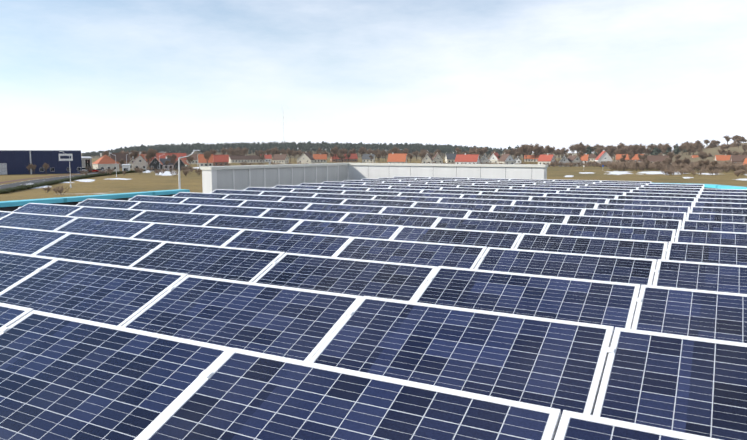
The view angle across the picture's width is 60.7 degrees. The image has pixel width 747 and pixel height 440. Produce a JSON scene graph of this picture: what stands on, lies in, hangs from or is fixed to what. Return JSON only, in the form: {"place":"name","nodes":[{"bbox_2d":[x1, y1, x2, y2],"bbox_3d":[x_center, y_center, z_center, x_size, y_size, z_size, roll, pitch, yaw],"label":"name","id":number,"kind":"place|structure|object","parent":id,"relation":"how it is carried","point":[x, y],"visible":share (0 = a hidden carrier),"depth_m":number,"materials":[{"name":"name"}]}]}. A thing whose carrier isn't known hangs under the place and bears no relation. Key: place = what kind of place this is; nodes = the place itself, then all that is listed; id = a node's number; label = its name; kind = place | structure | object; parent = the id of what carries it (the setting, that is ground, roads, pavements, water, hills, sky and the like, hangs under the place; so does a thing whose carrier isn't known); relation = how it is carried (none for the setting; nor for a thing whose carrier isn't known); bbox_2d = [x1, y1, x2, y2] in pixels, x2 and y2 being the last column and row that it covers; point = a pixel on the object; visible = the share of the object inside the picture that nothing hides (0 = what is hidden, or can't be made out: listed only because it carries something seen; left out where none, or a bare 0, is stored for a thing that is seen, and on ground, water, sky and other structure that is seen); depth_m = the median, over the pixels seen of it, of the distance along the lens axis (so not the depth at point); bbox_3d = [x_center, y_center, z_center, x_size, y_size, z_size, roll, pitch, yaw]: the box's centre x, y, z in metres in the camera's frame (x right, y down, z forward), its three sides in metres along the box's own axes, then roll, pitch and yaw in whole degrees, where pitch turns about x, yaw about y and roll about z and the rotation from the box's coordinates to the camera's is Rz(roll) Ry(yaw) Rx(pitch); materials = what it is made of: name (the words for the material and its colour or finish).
{"place":"outdoors","nodes":[
{"label":"outdoors","id":0,"kind":"place"},
{"bbox_2d":[0,150,81,174],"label":"blue warehouse","id":1,"kind":"structure","parent":0,"point":[17,162],"depth_m":265.81,"materials":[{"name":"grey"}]},
{"bbox_2d":[0,169,198,188],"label":"road","id":2,"kind":"structure","parent":0,"point":[12,185],"depth_m":197.03,"materials":[{"name":"grey asphalt"}]},
{"bbox_2d":[128,156,134,168],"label":"house","id":3,"kind":"structure","parent":0,"point":[130,162],"depth_m":335.35,"materials":[{"name":"grey stone"}]},
{"bbox_2d":[131,154,150,162],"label":"house","id":4,"kind":"structure","parent":0,"point":[143,156],"depth_m":437.97,"materials":[{"name":"red tile"}]},
{"bbox_2d":[186,154,198,163],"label":"house","id":5,"kind":"structure","parent":0,"point":[194,156],"depth_m":495.16,"materials":[{"name":"grey tile"}]},
{"bbox_2d":[228,155,265,162],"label":"house","id":6,"kind":"structure","parent":0,"point":[245,158],"depth_m":549.48,"materials":[{"name":"grey tile"}]},
{"bbox_2d":[264,154,271,161],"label":"house","id":7,"kind":"structure","parent":0,"point":[268,158],"depth_m":584.65,"materials":[{"name":"red paint"}]},
{"bbox_2d":[272,153,288,163],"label":"house","id":8,"kind":"structure","parent":0,"point":[281,158],"depth_m":512.12,"materials":[{"name":"beige paint"}]},
{"bbox_2d":[0,165,582,183],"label":"cycle path","id":9,"kind":"structure","parent":0,"point":[44,177],"depth_m":219.64,"materials":[{"name":"grey asphalt"}]},
{"bbox_2d":[297,151,314,162],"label":"house","id":10,"kind":"structure","parent":0,"point":[305,157],"depth_m":525.29,"materials":[{"name":"beige paint"}]},
{"bbox_2d":[313,154,326,162],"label":"house","id":11,"kind":"structure","parent":0,"point":[320,158],"depth_m":557.84,"materials":[{"name":"orange tile"}]},
{"bbox_2d":[330,154,357,161],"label":"house","id":12,"kind":"structure","parent":0,"point":[353,158],"depth_m":609.15,"materials":[{"name":"red tile"}]},
{"bbox_2d":[92,149,615,158],"bbox_3d":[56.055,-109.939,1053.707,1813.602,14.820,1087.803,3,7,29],"label":"houses","id":13,"kind":"structure","parent":0,"point":[291,156],"depth_m":1019.04,"materials":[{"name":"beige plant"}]},
{"bbox_2d":[362,153,375,161],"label":"house","id":14,"kind":"structure","parent":0,"point":[366,158],"depth_m":569.81,"materials":[{"name":"grey stone"}]},
{"bbox_2d":[0,176,746,439],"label":"solar panel array","id":15,"kind":"object","parent":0,"point":[418,308],"visible":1,"depth_m":4.48,"materials":[{"name":"blue glass"}]},
{"bbox_2d":[0,153,746,200],"bbox_3d":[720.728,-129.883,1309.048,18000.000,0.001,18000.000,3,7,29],"label":"field ground","id":16,"kind":"structure","parent":0,"point":[140,182],"depth_m":211.83,"materials":[{"name":"green plant"}]},
{"bbox_2d":[26,163,49,174],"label":"tree","id":17,"kind":"object","parent":16,"relation":"on","point":[32,166],"visible":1,"depth_m":254.65,"materials":[{"name":"brown plant"}]},
{"bbox_2d":[60,151,71,187],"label":"street lamp","id":18,"kind":"object","parent":16,"relation":"on","point":[70,172],"visible":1,"depth_m":162.29,"materials":[{"name":"silver metal"}]},
{"bbox_2d":[0,170,145,193],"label":"roadside hedge","id":19,"kind":"object","parent":16,"relation":"on","point":[21,187],"visible":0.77,"depth_m":178.35,"materials":[{"name":"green plant"}]},
{"bbox_2d":[81,156,91,167],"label":"grey unit","id":20,"kind":"object","parent":16,"relation":"on","point":[86,161],"visible":0.54,"depth_m":318.56,"materials":[{"name":"grey"}]},
{"bbox_2d":[92,153,119,171],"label":"house","id":21,"kind":"structure","parent":16,"relation":"on","point":[104,162],"depth_m":300.66,"materials":[{"name":"orange tile"}]},
{"bbox_2d":[109,151,130,167],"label":"house","id":22,"kind":"structure","parent":16,"relation":"on","point":[118,157],"depth_m":359.07,"materials":[{"name":"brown brick"}]},
{"bbox_2d":[121,164,130,170],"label":"white unit","id":23,"kind":"object","parent":16,"relation":"on","point":[125,167],"visible":0.79,"depth_m":278.96,"materials":[{"name":"paint"}]},
{"bbox_2d":[132,153,148,169],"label":"house","id":24,"kind":"structure","parent":16,"relation":"on","point":[139,161],"depth_m":321.12,"materials":[{"name":"brown tile"}]},
{"bbox_2d":[148,155,162,169],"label":"house","id":25,"kind":"structure","parent":16,"relation":"on","point":[156,163],"depth_m":319.42,"materials":[{"name":"grey tile"}]},
{"bbox_2d":[102,148,216,169],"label":"village trees","id":26,"kind":"object","parent":16,"relation":"on","point":[150,153],"visible":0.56,"depth_m":377.41,"materials":[{"name":"brown plant"}]},
{"bbox_2d":[160,157,173,169],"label":"house","id":27,"kind":"structure","parent":16,"relation":"on","point":[163,161],"depth_m":329.24,"materials":[{"name":"white paint"}]},
{"bbox_2d":[151,152,186,163],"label":"house","id":28,"kind":"structure","parent":16,"relation":"on","point":[163,155],"depth_m":396.99,"materials":[{"name":"red tile"}]},
{"bbox_2d":[174,156,188,169],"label":"house","id":29,"kind":"structure","parent":16,"relation":"on","point":[183,162],"depth_m":324.48,"materials":[{"name":"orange tile"}]},
{"bbox_2d":[178,150,199,188],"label":"street lamp","id":30,"kind":"object","parent":16,"relation":"on","point":[179,167],"visible":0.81,"depth_m":85.92,"materials":[{"name":"silver metal"}]},
{"bbox_2d":[41,162,337,194],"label":"field bushes","id":31,"kind":"object","parent":16,"relation":"on","point":[186,170],"visible":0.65,"depth_m":251.03,"materials":[{"name":"brown plant"}]},
{"bbox_2d":[198,154,213,166],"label":"house","id":32,"kind":"structure","parent":16,"relation":"on","point":[202,161],"depth_m":382.12,"materials":[{"name":"orange tile"}]},
{"bbox_2d":[213,153,228,165],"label":"house","id":33,"kind":"structure","parent":16,"relation":"on","point":[221,160],"depth_m":403.52,"materials":[{"name":"red tile"}]},
{"bbox_2d":[82,141,521,157],"bbox_3d":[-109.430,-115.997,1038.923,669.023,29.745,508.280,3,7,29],"label":"forest pine","id":34,"kind":"object","parent":16,"relation":"on","point":[303,147],"visible":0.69,"depth_m":1030.99,"materials":[{"name":"green plant"}]},
{"bbox_2d":[200,163,547,192],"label":"volume","id":35,"kind":"structure","parent":16,"relation":"on","point":[242,177],"depth_m":26.93,"materials":[{"name":"grey"}]},
{"bbox_2d":[220,146,539,162],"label":"village trees","id":36,"kind":"object","parent":16,"relation":"on","point":[340,153],"visible":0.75,"depth_m":600.09,"materials":[{"name":"brown plant"}]},
{"bbox_2d":[30,167,746,188],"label":"snow patches","id":37,"kind":"object","parent":16,"relation":"on","point":[613,172],"visible":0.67,"depth_m":267.15,"materials":[{"name":"white snow"}]},
{"bbox_2d":[387,152,407,162],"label":"house","id":38,"kind":"structure","parent":16,"relation":"on","point":[396,157],"depth_m":426.09,"materials":[{"name":"orange tile"}]},
{"bbox_2d":[454,153,480,163],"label":"house","id":39,"kind":"structure","parent":16,"relation":"on","point":[468,158],"depth_m":424.75,"materials":[{"name":"red tile"}]},
{"bbox_2d":[489,152,499,162],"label":"house","id":40,"kind":"structure","parent":16,"relation":"on","point":[493,158],"depth_m":500.56,"materials":[{"name":"white paint"}]},
{"bbox_2d":[498,153,514,163],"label":"house","id":41,"kind":"structure","parent":16,"relation":"on","point":[506,158],"depth_m":425.18,"materials":[{"name":"white paint"}]},
{"bbox_2d":[345,143,687,161],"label":"trees","id":42,"kind":"object","parent":16,"relation":"on","point":[653,152],"visible":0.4,"depth_m":576.14,"materials":[{"name":"brown plant"}]},
{"bbox_2d":[538,153,555,165],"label":"house","id":43,"kind":"structure","parent":16,"relation":"on","point":[547,159],"depth_m":432.20,"materials":[{"name":"red tile"}]},
{"bbox_2d":[559,154,569,166],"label":"house","id":44,"kind":"structure","parent":16,"relation":"on","point":[564,159],"depth_m":406.94,"materials":[{"name":"grey stone"}]},
{"bbox_2d":[567,154,580,165],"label":"house","id":45,"kind":"structure","parent":16,"relation":"on","point":[573,158],"depth_m":407.96,"materials":[{"name":"grey tile"}]},
{"bbox_2d":[426,160,746,176],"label":"field scrub","id":46,"kind":"object","parent":16,"relation":"on","point":[721,166],"visible":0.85,"depth_m":309.12,"materials":[{"name":"brown plant"}]},
{"bbox_2d":[589,154,597,160],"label":"house","id":47,"kind":"structure","parent":16,"relation":"on","point":[592,157],"depth_m":631.68,"materials":[{"name":"white paint"}]},
{"bbox_2d":[615,153,643,161],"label":"house","id":48,"kind":"structure","parent":16,"relation":"on","point":[633,159],"depth_m":546.42,"materials":[{"name":"orange tile"}]},
{"bbox_2d":[619,157,745,170],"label":"field scrub trees","id":49,"kind":"object","parent":16,"relation":"on","point":[666,160],"visible":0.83,"depth_m":304.03,"materials":[{"name":"brown plant"}]},
{"bbox_2d":[714,154,730,160],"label":"house","id":50,"kind":"structure","parent":16,"relation":"on","point":[721,157],"depth_m":480.59,"materials":[{"name":"orange tile"}]},
{"bbox_2d":[730,154,746,163],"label":"house","id":51,"kind":"structure","parent":16,"relation":"on","point":[735,158],"depth_m":440.83,"materials":[{"name":"brown brick"}]},
{"bbox_2d":[0,183,746,211],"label":"hall coping","id":52,"kind":"object","parent":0,"point":[11,206],"visible":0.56,"depth_m":17.92,"materials":[{"name":"teal metal"}]},
{"bbox_2d":[0,0,746,152],"label":"sky","id":53,"kind":"structure","parent":0,"point":[90,76],"materials":[{"name":"white"}]},
{"bbox_2d":[421,153,432,162],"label":"house","id":54,"kind":"structure","parent":0,"point":[427,158],"depth_m":474.09,"materials":[{"name":"white paint"}]},
{"bbox_2d":[432,152,442,163],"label":"house","id":55,"kind":"structure","parent":0,"point":[437,158],"depth_m":501.75,"materials":[{"name":"white paint"}]},
{"bbox_2d":[445,152,456,162],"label":"house","id":56,"kind":"structure","parent":0,"point":[450,157],"depth_m":538.50,"materials":[{"name":"grey stone"}]},
{"bbox_2d":[480,154,489,163],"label":"house","id":57,"kind":"structure","parent":0,"point":[484,158],"depth_m":470.04,"materials":[{"name":"grey stone"}]},
{"bbox_2d":[514,156,521,163],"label":"house","id":58,"kind":"structure","parent":0,"point":[518,160],"depth_m":506.64,"materials":[{"name":"white paint"}]},
{"bbox_2d":[524,155,539,161],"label":"house","id":59,"kind":"structure","parent":0,"point":[530,158],"depth_m":613.65,"materials":[{"name":"orange tile"}]},
{"bbox_2d":[581,153,588,162],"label":"house","id":60,"kind":"structure","parent":0,"point":[584,158],"depth_m":510.68,"materials":[{"name":"orange tile"}]},
{"bbox_2d":[595,150,612,162],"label":"house","id":61,"kind":"structure","parent":0,"point":[603,155],"depth_m":491.93,"materials":[{"name":"white paint"}]},
{"bbox_2d":[639,154,671,162],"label":"house","id":62,"kind":"structure","parent":0,"point":[654,158],"depth_m":459.63,"materials":[{"name":"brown tile"}]},
{"bbox_2d":[613,143,746,162],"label":"hill","id":63,"kind":"structure","parent":0,"point":[713,151],"depth_m":528.78,"materials":[{"name":"beige plant"}]},
{"bbox_2d":[511,141,746,161],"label":"village trees","id":64,"kind":"object","parent":63,"relation":"on","point":[624,149],"visible":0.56,"depth_m":584.92,"materials":[{"name":"brown plant"}]},
{"bbox_2d":[610,135,746,160],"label":"trees","id":65,"kind":"object","parent":63,"relation":"on","point":[738,139],"visible":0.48,"depth_m":548.53,"materials":[{"name":"brown plant"}]}
]}

